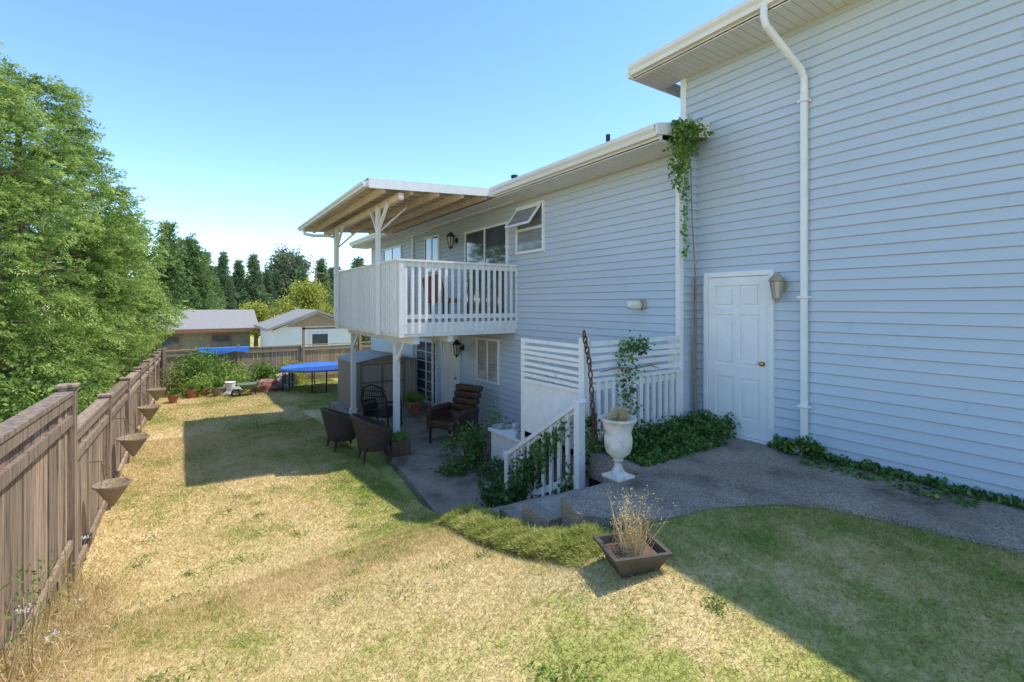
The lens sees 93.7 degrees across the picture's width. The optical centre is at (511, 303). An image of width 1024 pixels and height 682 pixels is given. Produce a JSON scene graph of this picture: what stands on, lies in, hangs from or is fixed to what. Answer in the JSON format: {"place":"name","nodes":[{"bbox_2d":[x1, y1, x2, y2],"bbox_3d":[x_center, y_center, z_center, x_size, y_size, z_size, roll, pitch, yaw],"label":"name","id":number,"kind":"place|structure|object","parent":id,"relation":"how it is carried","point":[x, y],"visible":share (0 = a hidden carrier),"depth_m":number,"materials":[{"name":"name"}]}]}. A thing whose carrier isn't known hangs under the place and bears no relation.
{"place":"outdoors","nodes":[
{"label":"outdoors","id":0,"kind":"place"},
{"bbox_2d":[233,386,245,393],"bbox_3d":[-9.763,3.082,17.166,0.446,0.267,0.361,0,0,-34],"label":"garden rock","id":1,"kind":"object","parent":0,"point":[238,388],"visible":0.46,"depth_m":17.05,"materials":[{"name":"white stone"}]},
{"bbox_2d":[0,0,744,306],"label":"sky","id":2,"kind":"structure","parent":0,"point":[238,122],"materials":[{"name":"blue"}]},
{"bbox_2d":[329,401,497,513],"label":"patio","id":3,"kind":"structure","parent":0,"point":[442,494],"depth_m":8.35,"materials":[{"name":"concrete"}]},
{"bbox_2d":[349,413,392,464],"bbox_3d":[-2.584,2.418,8.803,0.756,0.871,0.772,0,0,-27],"label":"wicker chair","id":4,"kind":"object","parent":3,"relation":"on","point":[373,435],"visible":1,"depth_m":8.56,"materials":[{"name":"brown wicker"}]},
{"bbox_2d":[336,349,416,410],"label":"garden shed","id":5,"kind":"structure","parent":3,"relation":"on","point":[374,367],"depth_m":13.22,"materials":[{"name":"beige metal"}]},
{"bbox_2d":[360,361,403,409],"bbox_3d":[-3.528,2.240,13.097,1.220,1.260,0.029,0,0,-34],"label":"door","id":6,"kind":"structure","parent":5,"relation":"in","point":[382,381],"depth_m":13.06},
{"bbox_2d":[360,384,403,427],"bbox_3d":[-2.946,2.293,10.875,0.729,1.114,0.960,0,0,15],"label":"rocking chair","id":7,"kind":"object","parent":3,"relation":"on","point":[370,409],"visible":0.78,"depth_m":10.59,"materials":[{"name":"black metal"}]},
{"bbox_2d":[385,428,412,457],"bbox_3d":[-2.177,2.598,9.054,0.547,0.463,0.594,0,0,20],"label":"planter box","id":8,"kind":"object","parent":3,"relation":"on","point":[400,444],"visible":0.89,"depth_m":8.94,"materials":[{"name":"brown wood"}]},
{"bbox_2d":[404,391,430,415],"bbox_3d":[-2.473,2.505,12.299,0.693,0.650,0.738,0,0,-34],"label":"plant pot","id":9,"kind":"object","parent":3,"relation":"on","point":[415,402],"visible":1,"depth_m":12.18,"materials":[{"name":"ceramic"}]},
{"bbox_2d":[447,375,455,401],"bbox_3d":[-1.387,2.234,11.094,0.228,1.192,0.228,0,0,11],"label":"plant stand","id":10,"kind":"object","parent":3,"relation":"on","point":[449,386],"visible":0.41,"depth_m":11.08,"materials":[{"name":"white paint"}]},
{"bbox_2d":[425,383,482,449],"bbox_3d":[-1.138,2.275,9.880,0.879,1.111,0.967,0,0,35],"label":"padded armchair","id":11,"kind":"object","parent":3,"relation":"on","point":[462,408],"visible":0.94,"depth_m":9.82,"materials":[{"name":"brown leather"}]},
{"bbox_2d":[429,455,487,478],"bbox_3d":[-0.824,2.709,7.948,0.880,0.337,0.842,0,0,-34],"label":"patio plant","id":12,"kind":"object","parent":3,"relation":"on","point":[460,468],"visible":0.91,"depth_m":7.96,"materials":[{"name":"green plant"}]},
{"bbox_2d":[437,414,490,470],"bbox_3d":[-0.770,2.438,8.514,0.932,0.905,0.977,0,0,-34],"label":"patio plant","id":13,"kind":"object","parent":3,"relation":"on","point":[478,448],"visible":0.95,"depth_m":8.47,"materials":[{"name":"green plant"}]},
{"bbox_2d":[478,455,503,480],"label":"patio plant","id":14,"kind":"object","parent":3,"relation":"on","point":[489,471],"visible":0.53,"depth_m":7.72,"materials":[{"name":"green plant"}]},
{"bbox_2d":[490,477,503,488],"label":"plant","id":15,"kind":"object","parent":3,"relation":"on","point":[491,484],"visible":0.12,"depth_m":7.25,"materials":[{"name":"green plant"}]},
{"bbox_2d":[488,421,520,479],"bbox_3d":[0.247,2.438,8.097,0.885,0.784,1.080,0,0,-34],"label":"planter box","id":16,"kind":"object","parent":3,"relation":"on","point":[504,437],"visible":0.33,"depth_m":8.07,"materials":[{"name":"white paint"}]},
{"bbox_2d":[485,400,512,425],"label":"potted plant","id":17,"kind":"object","parent":16,"relation":"in","point":[496,415],"visible":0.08,"depth_m":8.78,"materials":[{"name":"green plant"}]},
{"bbox_2d":[422,274,460,319],"bbox_3d":[-1.577,-0.160,10.319,0.866,1.001,0.500,0,0,28],"label":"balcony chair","id":18,"kind":"object","parent":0,"point":[436,290],"visible":0.58,"depth_m":10.30,"materials":[{"name":"metal"}]},
{"bbox_2d":[19,308,1023,681],"bbox_3d":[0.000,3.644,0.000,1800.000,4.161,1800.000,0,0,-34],"label":"ground","id":19,"kind":"structure","parent":0,"point":[380,464],"depth_m":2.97,"materials":[{"name":"beige plant"}]},
{"bbox_2d":[0,547,80,674],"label":"weed leaves","id":20,"kind":"object","parent":19,"relation":"on","point":[16,594],"visible":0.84,"depth_m":3.24,"materials":[{"name":"green plant"}]},
{"bbox_2d":[0,535,90,681],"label":"wild carrot","id":21,"kind":"object","parent":19,"relation":"on","point":[28,643],"visible":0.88,"depth_m":2.79,"materials":[{"name":"green plant"}]},
{"bbox_2d":[0,327,101,422],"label":"hedge shrub","id":22,"kind":"object","parent":19,"relation":"on","point":[24,388],"visible":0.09,"depth_m":6.40,"materials":[{"name":"green plant"}]},
{"bbox_2d":[0,42,137,420],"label":"cypress tree","id":23,"kind":"object","parent":19,"relation":"on","point":[14,203],"visible":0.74,"depth_m":7.28,"materials":[{"name":"green plant"}]},
{"bbox_2d":[0,349,162,661],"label":"wooden fence","id":24,"kind":"object","parent":19,"relation":"on","point":[53,445],"visible":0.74,"depth_m":4.19,"materials":[{"name":"brown wood"}]},
{"bbox_2d":[84,461,131,506],"bbox_3d":[-4.465,1.999,5.417,0.350,0.536,0.440,0,0,8],"label":"hanging basket","id":25,"kind":"object","parent":24,"relation":"hanging from","point":[110,491],"visible":1,"depth_m":5.33,"materials":[{"name":"brown wicker"}]},
{"bbox_2d":[114,418,149,456],"bbox_3d":[-5.830,2.046,7.457,0.405,0.621,0.510,0,0,8],"label":"hanging basket","id":26,"kind":"object","parent":24,"relation":"hanging from","point":[132,443],"visible":0.98,"depth_m":7.34,"materials":[{"name":"brown wicker"}]},
{"bbox_2d":[137,395,160,420],"bbox_3d":[-7.663,2.166,10.203,0.405,0.621,0.510,0,0,6],"label":"hanging basket","id":27,"kind":"object","parent":24,"relation":"hanging from","point":[148,412],"visible":1,"depth_m":10.09,"materials":[{"name":"brown wicker"}]},
{"bbox_2d":[146,377,165,400],"bbox_3d":[-9.042,2.166,12.282,0.405,0.621,0.510,0,0,15],"label":"hanging basket","id":28,"kind":"object","parent":24,"relation":"hanging from","point":[156,393],"visible":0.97,"depth_m":12.17,"materials":[{"name":"brown wicker"}]},
{"bbox_2d":[0,558,172,681],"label":"dry weeds","id":29,"kind":"object","parent":19,"relation":"on","point":[20,673],"visible":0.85,"depth_m":3.25,"materials":[{"name":"beige plant"}]},
{"bbox_2d":[0,52,173,421],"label":"cypress tree","id":30,"kind":"object","parent":19,"relation":"on","point":[109,244],"visible":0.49,"depth_m":9.94,"materials":[{"name":"green plant"}]},
{"bbox_2d":[0,132,194,386],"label":"cypress tree","id":31,"kind":"object","parent":19,"relation":"on","point":[153,314],"visible":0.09,"depth_m":13.56,"materials":[{"name":"green plant"}]},
{"bbox_2d":[30,204,183,384],"bbox_3d":[-14.787,-0.027,17.228,5.044,7.035,5.334,0,0,-34],"label":"cypress tree","id":32,"kind":"object","parent":19,"relation":"on","point":[155,284],"visible":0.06,"depth_m":17.57,"materials":[{"name":"green plant"}]},
{"bbox_2d":[65,309,259,363],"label":"neighbour house","id":33,"kind":"structure","parent":19,"relation":"on","point":[213,328],"depth_m":30.80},
{"bbox_2d":[158,335,179,349],"bbox_3d":[-20.907,2.365,29.287,1.100,0.850,0.070,0,0,-34],"label":"window","id":34,"kind":"structure","parent":33,"relation":"in","point":[171,342],"depth_m":29.32,"materials":[{"name":"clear glass"}]},
{"bbox_2d":[211,334,230,346],"bbox_3d":[-18.660,2.365,30.784,1.100,0.850,0.070,0,0,-34],"label":"window","id":35,"kind":"structure","parent":33,"relation":"in","point":[217,340],"depth_m":30.76,"materials":[{"name":"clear glass"}]},
{"bbox_2d":[166,388,181,402],"bbox_3d":[-10.836,2.918,15.382,0.489,0.504,0.511,0,0,-34],"label":"plant pot","id":36,"kind":"object","parent":19,"relation":"on","point":[173,394],"visible":1,"depth_m":15.28,"materials":[{"name":"ceramic"}]},
{"bbox_2d":[148,219,200,309],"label":"conifer tree","id":37,"kind":"object","parent":19,"relation":"on","point":[174,270],"visible":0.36,"depth_m":43.70,"materials":[{"name":"green plant"}]},
{"bbox_2d":[177,237,205,298],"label":"conifer tree","id":38,"kind":"object","parent":19,"relation":"on","point":[181,246],"visible":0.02,"depth_m":51.68,"materials":[{"name":"green plant"}]},
{"bbox_2d":[183,383,200,397],"bbox_3d":[-10.881,2.917,16.318,0.569,0.546,0.532,0,0,-34],"label":"plant pot","id":39,"kind":"object","parent":19,"relation":"on","point":[191,390],"visible":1,"depth_m":16.22,"materials":[{"name":"ceramic"}]},
{"bbox_2d":[160,346,225,394],"bbox_3d":[-11.672,2.282,17.413,2.217,2.070,2.424,0,0,-34],"label":"bush","id":40,"kind":"object","parent":19,"relation":"on","point":[199,366],"visible":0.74,"depth_m":17.44,"materials":[{"name":"green plant"}]},
{"bbox_2d":[173,232,224,309],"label":"conifer tree","id":41,"kind":"object","parent":19,"relation":"on","point":[197,270],"visible":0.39,"depth_m":45.79,"materials":[{"name":"green plant"}]},
{"bbox_2d":[180,371,226,398],"bbox_3d":[-10.857,2.827,16.994,1.689,0.918,1.470,0,0,-34],"label":"bush","id":42,"kind":"object","parent":19,"relation":"on","point":[206,381],"visible":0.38,"depth_m":16.71,"materials":[{"name":"green plant"}]},
{"bbox_2d":[199,382,209,395],"bbox_3d":[-10.678,2.943,16.690,0.406,0.493,0.504,0,0,30],"label":"plant pot","id":43,"kind":"object","parent":19,"relation":"on","point":[206,391],"visible":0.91,"depth_m":16.57,"materials":[{"name":"ceramic"}]},
{"bbox_2d":[202,249,226,309],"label":"conifer tree","id":44,"kind":"object","parent":19,"relation":"on","point":[209,255],"visible":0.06,"depth_m":54.12,"materials":[{"name":"green plant"}]},
{"bbox_2d":[209,379,224,395],"bbox_3d":[-10.225,2.885,16.619,0.557,0.609,0.610,0,0,43],"label":"plant pot","id":45,"kind":"object","parent":19,"relation":"on","point":[217,387],"visible":1,"depth_m":16.55,"materials":[{"name":"brown ceramic"}]},
{"bbox_2d":[215,249,237,309],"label":"conifer tree","id":46,"kind":"object","parent":19,"relation":"on","point":[225,279],"visible":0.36,"depth_m":77.74,"materials":[{"name":"green plant"}]},
{"bbox_2d":[223,391,231,395],"bbox_3d":[-9.833,3.116,16.632,0.294,0.185,0.233,0,0,-34],"label":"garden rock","id":47,"kind":"object","parent":19,"relation":"on","point":[226,393],"visible":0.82,"depth_m":16.56,"materials":[{"name":"white stone"}]},
{"bbox_2d":[111,266,344,312],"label":"distant wood","id":48,"kind":"object","parent":19,"relation":"on","point":[287,293],"depth_m":95.98,"materials":[{"name":"green plant"}]},
{"bbox_2d":[202,354,258,386],"bbox_3d":[-10.493,2.615,18.334,2.365,1.454,2.130,0,0,-34],"label":"bush","id":49,"kind":"object","parent":19,"relation":"on","point":[236,374],"visible":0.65,"depth_m":18.16,"materials":[{"name":"green plant"}]},
{"bbox_2d":[225,381,235,390],"bbox_3d":[-10.137,3.000,17.279,0.360,0.380,0.360,0,0,-34],"label":"bucket","id":50,"kind":"object","parent":19,"relation":"on","point":[229,385],"visible":0.88,"depth_m":17.16,"materials":[{"name":"white paint"}]},
{"bbox_2d":[227,258,245,309],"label":"conifer tree","id":51,"kind":"object","parent":19,"relation":"on","point":[239,270],"visible":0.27,"depth_m":83.45,"materials":[{"name":"green plant"}]},
{"bbox_2d":[231,381,269,396],"bbox_3d":[-9.122,2.998,16.754,1.199,0.456,0.600,0,0,-34],"label":"wheelbarrow","id":52,"kind":"object","parent":19,"relation":"on","point":[244,386],"visible":0.85,"depth_m":16.61,"materials":[{"name":"green paint"}]},
{"bbox_2d":[230,251,276,318],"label":"conifer tree","id":53,"kind":"object","parent":19,"relation":"on","point":[252,291],"visible":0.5,"depth_m":75.43,"materials":[{"name":"green plant"}]},
{"bbox_2d":[235,299,278,348],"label":"broadleaf tree","id":54,"kind":"object","parent":19,"relation":"on","point":[260,310],"visible":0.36,"depth_m":43.60,"materials":[{"name":"green plant"}]},
{"bbox_2d":[248,356,280,381],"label":"bush","id":55,"kind":"object","parent":19,"relation":"on","point":[264,370],"visible":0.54,"depth_m":18.83,"materials":[{"name":"green plant"}]},
{"bbox_2d":[250,378,281,392],"bbox_3d":[-8.991,3.037,17.570,1.106,0.647,0.964,0,0,-34],"label":"covered pile","id":56,"kind":"object","parent":19,"relation":"on","point":[274,385],"visible":0.62,"depth_m":17.30,"materials":[{"name":"pink fabric"}]},
{"bbox_2d":[162,326,370,392],"bbox_3d":[-6.746,2.215,21.913,15.084,2.550,0.150,0,0,-34],"label":"wooden fence","id":57,"kind":"object","parent":19,"relation":"on","point":[303,354],"visible":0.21,"depth_m":20.05,"materials":[{"name":"brown wood"}]},
{"bbox_2d":[198,346,248,353],"bbox_3d":[-11.302,1.830,18.846,1.700,0.280,0.220,0,0,-34],"label":"blue tarp","id":58,"kind":"object","parent":57,"relation":"hanging from","point":[221,350],"visible":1,"depth_m":18.81,"materials":[{"name":"plastic"}]},
{"bbox_2d":[262,267,279,316],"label":"conifer tree","id":59,"kind":"object","parent":19,"relation":"on","point":[267,279],"visible":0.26,"depth_m":89.80,"materials":[{"name":"green plant"}]},
{"bbox_2d":[268,374,279,381],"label":"bush","id":60,"kind":"object","parent":19,"relation":"on","point":[275,377],"visible":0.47,"depth_m":18.20,"materials":[{"name":"green plant"}]},
{"bbox_2d":[271,270,285,314],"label":"conifer tree","id":61,"kind":"object","parent":19,"relation":"on","point":[277,286],"visible":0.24,"depth_m":94.69,"materials":[{"name":"green plant"}]},
{"bbox_2d":[276,372,296,388],"bbox_3d":[-8.778,2.989,18.547,0.819,0.738,0.714,0,0,-34],"label":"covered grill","id":62,"kind":"object","parent":19,"relation":"on","point":[294,381],"visible":0.41,"depth_m":18.42,"materials":[{"name":"black metal"}]},
{"bbox_2d":[261,243,313,297],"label":"broadleaf tree","id":63,"kind":"object","parent":19,"relation":"on","point":[285,264],"visible":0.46,"depth_m":97.84,"materials":[{"name":"green plant"}]},
{"bbox_2d":[284,384,291,389],"bbox_3d":[-8.425,3.100,17.945,0.373,0.221,0.295,0,0,-9],"label":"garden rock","id":64,"kind":"object","parent":19,"relation":"on","point":[285,386],"visible":0.57,"depth_m":17.85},
{"bbox_2d":[273,355,307,384],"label":"bush","id":65,"kind":"object","parent":19,"relation":"on","point":[299,376],"visible":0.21,"depth_m":19.51,"materials":[{"name":"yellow plant"}]},
{"bbox_2d":[266,271,333,314],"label":"broadleaf tree","id":66,"kind":"object","parent":19,"relation":"on","point":[308,295],"visible":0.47,"depth_m":41.23,"materials":[{"name":"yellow plant"}]},
{"bbox_2d":[293,267,308,299],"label":"conifer tree","id":67,"kind":"object","parent":19,"relation":"on","point":[302,274],"visible":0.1,"depth_m":85.71,"materials":[{"name":"green plant"}]},
{"bbox_2d":[254,309,356,366],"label":"garage","id":68,"kind":"structure","parent":19,"relation":"on","point":[284,329],"depth_m":27.36,"materials":[{"name":"white"}]},
{"bbox_2d":[311,332,328,345],"bbox_3d":[-10.989,2.040,27.480,1.000,0.800,0.080,0,0,-34],"label":"window","id":69,"kind":"structure","parent":68,"relation":"in","point":[322,337],"depth_m":27.45,"materials":[{"name":"white paint"}]},
{"bbox_2d":[280,362,337,392],"bbox_3d":[-7.211,2.780,18.028,2.720,0.901,2.720,0,0,-34],"label":"trampoline","id":70,"kind":"object","parent":19,"relation":"on","point":[314,367],"visible":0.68,"depth_m":17.38,"materials":[{"name":"blue plastic"}]},
{"bbox_2d":[306,269,324,284],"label":"utility pole","id":71,"kind":"object","parent":19,"relation":"on","point":[315,273],"visible":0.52,"depth_m":49.92,"materials":[{"name":"brown wood"}]},
{"bbox_2d":[311,256,333,307],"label":"conifer tree","id":72,"kind":"object","parent":19,"relation":"on","point":[321,267],"visible":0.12,"depth_m":61.72,"materials":[{"name":"green plant"}]},
{"bbox_2d":[327,265,333,295],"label":"conifer tree","id":73,"kind":"object","parent":19,"relation":"on","point":[331,271],"visible":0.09,"depth_m":71.57,"materials":[{"name":"green plant"}]},
{"bbox_2d":[319,407,358,452],"bbox_3d":[-3.409,2.438,9.499,0.756,0.871,0.772,0,0,-38],"label":"wicker chair","id":74,"kind":"object","parent":19,"relation":"on","point":[338,426],"visible":0.85,"depth_m":9.24,"materials":[{"name":"brown wicker"}]},
{"bbox_2d":[342,254,370,343],"bbox_3d":[-12.760,0.079,39.948,6.220,8.450,6.152,0,0,36],"label":"conifer tree","id":75,"kind":"object","parent":19,"relation":"on","point":[357,262],"visible":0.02,"depth_m":39.66,"materials":[{"name":"green plant"}]},
{"bbox_2d":[74,466,737,681],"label":"clover","id":76,"kind":"object","parent":19,"relation":"on","point":[531,662],"visible":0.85,"depth_m":3.91,"materials":[{"name":"green plant"}]},
{"bbox_2d":[428,502,615,569],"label":"long grass","id":77,"kind":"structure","parent":19,"relation":"on","point":[572,543],"depth_m":4.00,"materials":[{"name":"green plant"}]},
{"bbox_2d":[484,502,560,528],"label":"retaining wall","id":78,"kind":"structure","parent":19,"relation":"on","point":[536,514],"depth_m":4.41,"materials":[{"name":"concrete"}]},
{"bbox_2d":[491,481,613,516],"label":"steps","id":79,"kind":"structure","parent":19,"relation":"on","point":[551,502],"depth_m":4.90,"materials":[{"name":"concrete"}]},
{"bbox_2d":[476,420,573,508],"bbox_3d":[0.194,2.242,6.238,0.662,1.796,1.857,0,0,-34],"label":"stair ivy","id":80,"kind":"object","parent":79,"relation":"on","point":[495,496],"visible":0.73,"depth_m":6.18,"materials":[{"name":"green plant"}]},
{"bbox_2d":[503,398,586,501],"bbox_3d":[0.354,1.999,6.059,0.110,1.860,1.617,0,0,-34],"label":"stair railing","id":81,"kind":"object","parent":79,"relation":"on","point":[576,408],"visible":0.64,"depth_m":5.71,"materials":[{"name":"white paint"}]},
{"bbox_2d":[525,421,645,495],"bbox_3d":[1.206,2.415,6.573,1.700,1.350,1.200,0,0,-34],"label":"raised landing","id":82,"kind":"object","parent":19,"relation":"on","point":[592,482],"visible":0.14,"depth_m":6.01,"materials":[{"name":"concrete"}]},
{"bbox_2d":[521,335,683,486],"bbox_3d":[1.202,1.615,6.549,1.735,2.430,1.385,0,0,-34],"label":"railing screen","id":83,"kind":"object","parent":82,"relation":"on","point":[542,403],"visible":0.6,"depth_m":6.08,"materials":[{"name":"white paint"}]},
{"bbox_2d":[582,330,597,439],"bbox_3d":[0.891,0.920,5.468,0.186,1.248,0.069,0,0,29],"label":"hanging chain","id":84,"kind":"object","parent":83,"relation":"hanging from","point":[594,423],"visible":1,"depth_m":5.46,"materials":[{"name":"metal"}]},
{"bbox_2d":[585,330,654,477],"bbox_3d":[1.282,1.175,5.738,1.150,1.697,0.310,0,0,-31],"label":"climbing ivy","id":85,"kind":"object","parent":83,"relation":"attached to","point":[626,396],"visible":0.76,"depth_m":5.78,"materials":[{"name":"green plant"}]},
{"bbox_2d":[600,364,658,371],"bbox_3d":[1.456,0.787,5.839,1.002,0.074,0.031,0,0,-33],"label":"driftwood","id":86,"kind":"object","parent":83,"relation":"attached to","point":[629,368],"visible":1,"depth_m":5.78,"materials":[{"name":"brown wood"}]},
{"bbox_2d":[593,485,677,577],"bbox_3d":[0.848,1.503,3.263,0.513,0.536,0.492,0,0,-14],"label":"planter trough","id":87,"kind":"object","parent":19,"relation":"on","point":[630,551],"visible":1,"depth_m":3.19,"materials":[{"name":"brown plastic"}]},
{"bbox_2d":[297,0,1023,500],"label":"house","id":88,"kind":"structure","parent":19,"relation":"on","point":[857,172],"depth_m":5.68,"materials":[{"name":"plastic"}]},
{"bbox_2d":[383,245,401,260],"bbox_3d":[-3.940,-1.310,15.762,0.070,1.100,1.700,0,0,-34],"label":"window","id":89,"kind":"structure","parent":88,"relation":"in","point":[394,252],"depth_m":15.74,"materials":[{"name":"glass"}]},
{"bbox_2d":[416,339,437,405],"bbox_3d":[-2.414,1.880,13.474,0.070,1.720,1.400,0,0,-34],"label":"glass door","id":90,"kind":"structure","parent":88,"relation":"in","point":[423,349],"depth_m":13.48,"materials":[{"name":"white paint"}]},
{"bbox_2d":[424,234,439,272],"bbox_3d":[-2.206,-1.360,13.162,0.070,1.000,0.950,0,0,-34],"label":"window","id":91,"kind":"structure","parent":88,"relation":"in","point":[431,243],"depth_m":13.12,"materials":[{"name":"glass"}]},
{"bbox_2d":[441,335,459,403],"bbox_3d":[-1.585,1.805,12.194,0.110,2.050,0.980,0,0,-34],"label":"door","id":92,"kind":"structure","parent":88,"relation":"in","point":[450,365],"depth_m":12.27,"materials":[{"name":"white paint"}]},
{"bbox_2d":[447,232,457,249],"bbox_3d":[-1.491,-1.562,11.866,0.286,0.442,0.203,0,0,-34],"label":"wall lamp","id":93,"kind":"object","parent":88,"relation":"attached to","point":[450,238],"visible":1,"depth_m":11.80,"materials":[{"name":"black metal"}]},
{"bbox_2d":[452,339,463,357],"bbox_3d":[-1.314,1.078,11.599,0.286,0.442,0.203,0,0,-34],"label":"wall lamp","id":94,"kind":"object","parent":88,"relation":"attached to","point":[456,344],"visible":1,"depth_m":11.54,"materials":[{"name":"black metal"}]},
{"bbox_2d":[464,221,508,318],"bbox_3d":[-0.617,-0.700,10.778,0.070,2.040,1.880,0,0,-34],"label":"sliding door","id":95,"kind":"structure","parent":88,"relation":"in","point":[489,244],"depth_m":10.64,"materials":[{"name":"white paint"}]},
{"bbox_2d":[476,337,499,384],"bbox_3d":[-0.548,1.250,10.674,0.070,0.980,0.970,0,0,-34],"label":"window","id":96,"kind":"structure","parent":88,"relation":"in","point":[487,349],"depth_m":10.64,"materials":[{"name":"white glass"}]},
{"bbox_2d":[505,200,544,254],"bbox_3d":[0.220,-1.465,9.263,0.357,0.950,0.930,0,0,-34],"label":"window","id":97,"kind":"structure","parent":88,"relation":"in","point":[528,220],"depth_m":9.24,"materials":[{"name":"glass"}]},
{"bbox_2d":[627,299,646,309],"bbox_3d":[1.797,0.010,6.984,0.242,0.158,0.228,0,0,-34],"label":"security light","id":98,"kind":"object","parent":88,"relation":"attached to","point":[641,304],"visible":1,"depth_m":6.94,"materials":[{"name":"beige plastic"}]},
{"bbox_2d":[662,116,714,411],"bbox_3d":[2.300,-0.390,6.279,0.856,4.160,0.410,0,0,-34],"label":"roof vine","id":99,"kind":"object","parent":88,"relation":"hanging from","point":[682,138],"visible":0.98,"depth_m":6.15,"materials":[{"name":"green plant"}]},
{"bbox_2d":[703,269,775,444],"bbox_3d":[2.894,0.655,6.196,0.110,2.150,0.950,0,0,-34],"label":"door","id":100,"kind":"structure","parent":88,"relation":"in","point":[739,321],"depth_m":6.16,"materials":[{"name":"white paint"}]},
{"bbox_2d":[768,272,787,302],"bbox_3d":[3.147,-0.192,5.679,0.231,0.357,0.164,0,0,-34],"label":"wall lamp","id":101,"kind":"object","parent":88,"relation":"attached to","point":[778,285],"visible":1,"depth_m":5.63,"materials":[{"name":"beige plastic"}]},
{"bbox_2d":[561,435,1023,554],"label":"path","id":102,"kind":"structure","parent":0,"point":[734,472],"depth_m":4.28,"materials":[{"name":"concrete"}]},
{"bbox_2d":[599,404,636,482],"bbox_3d":[1.048,1.350,4.737,0.361,0.720,0.361,0,0,-34],"label":"garden urn","id":103,"kind":"object","parent":102,"relation":"on","point":[618,424],"visible":1,"depth_m":4.65,"materials":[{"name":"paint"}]},
{"bbox_2d":[693,278,697,412],"bbox_3d":[2.520,0.665,6.593,0.055,2.052,0.073,0,0,5],"label":"wooden pole","id":104,"kind":"object","parent":102,"relation":"on","point":[695,353],"visible":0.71,"depth_m":6.58,"materials":[{"name":"brown wood"}]},
{"bbox_2d":[596,409,1023,509],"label":"ground ivy","id":105,"kind":"object","parent":102,"relation":"on","point":[674,438],"visible":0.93,"depth_m":5.36,"materials":[{"name":"green plant"}]}
]}

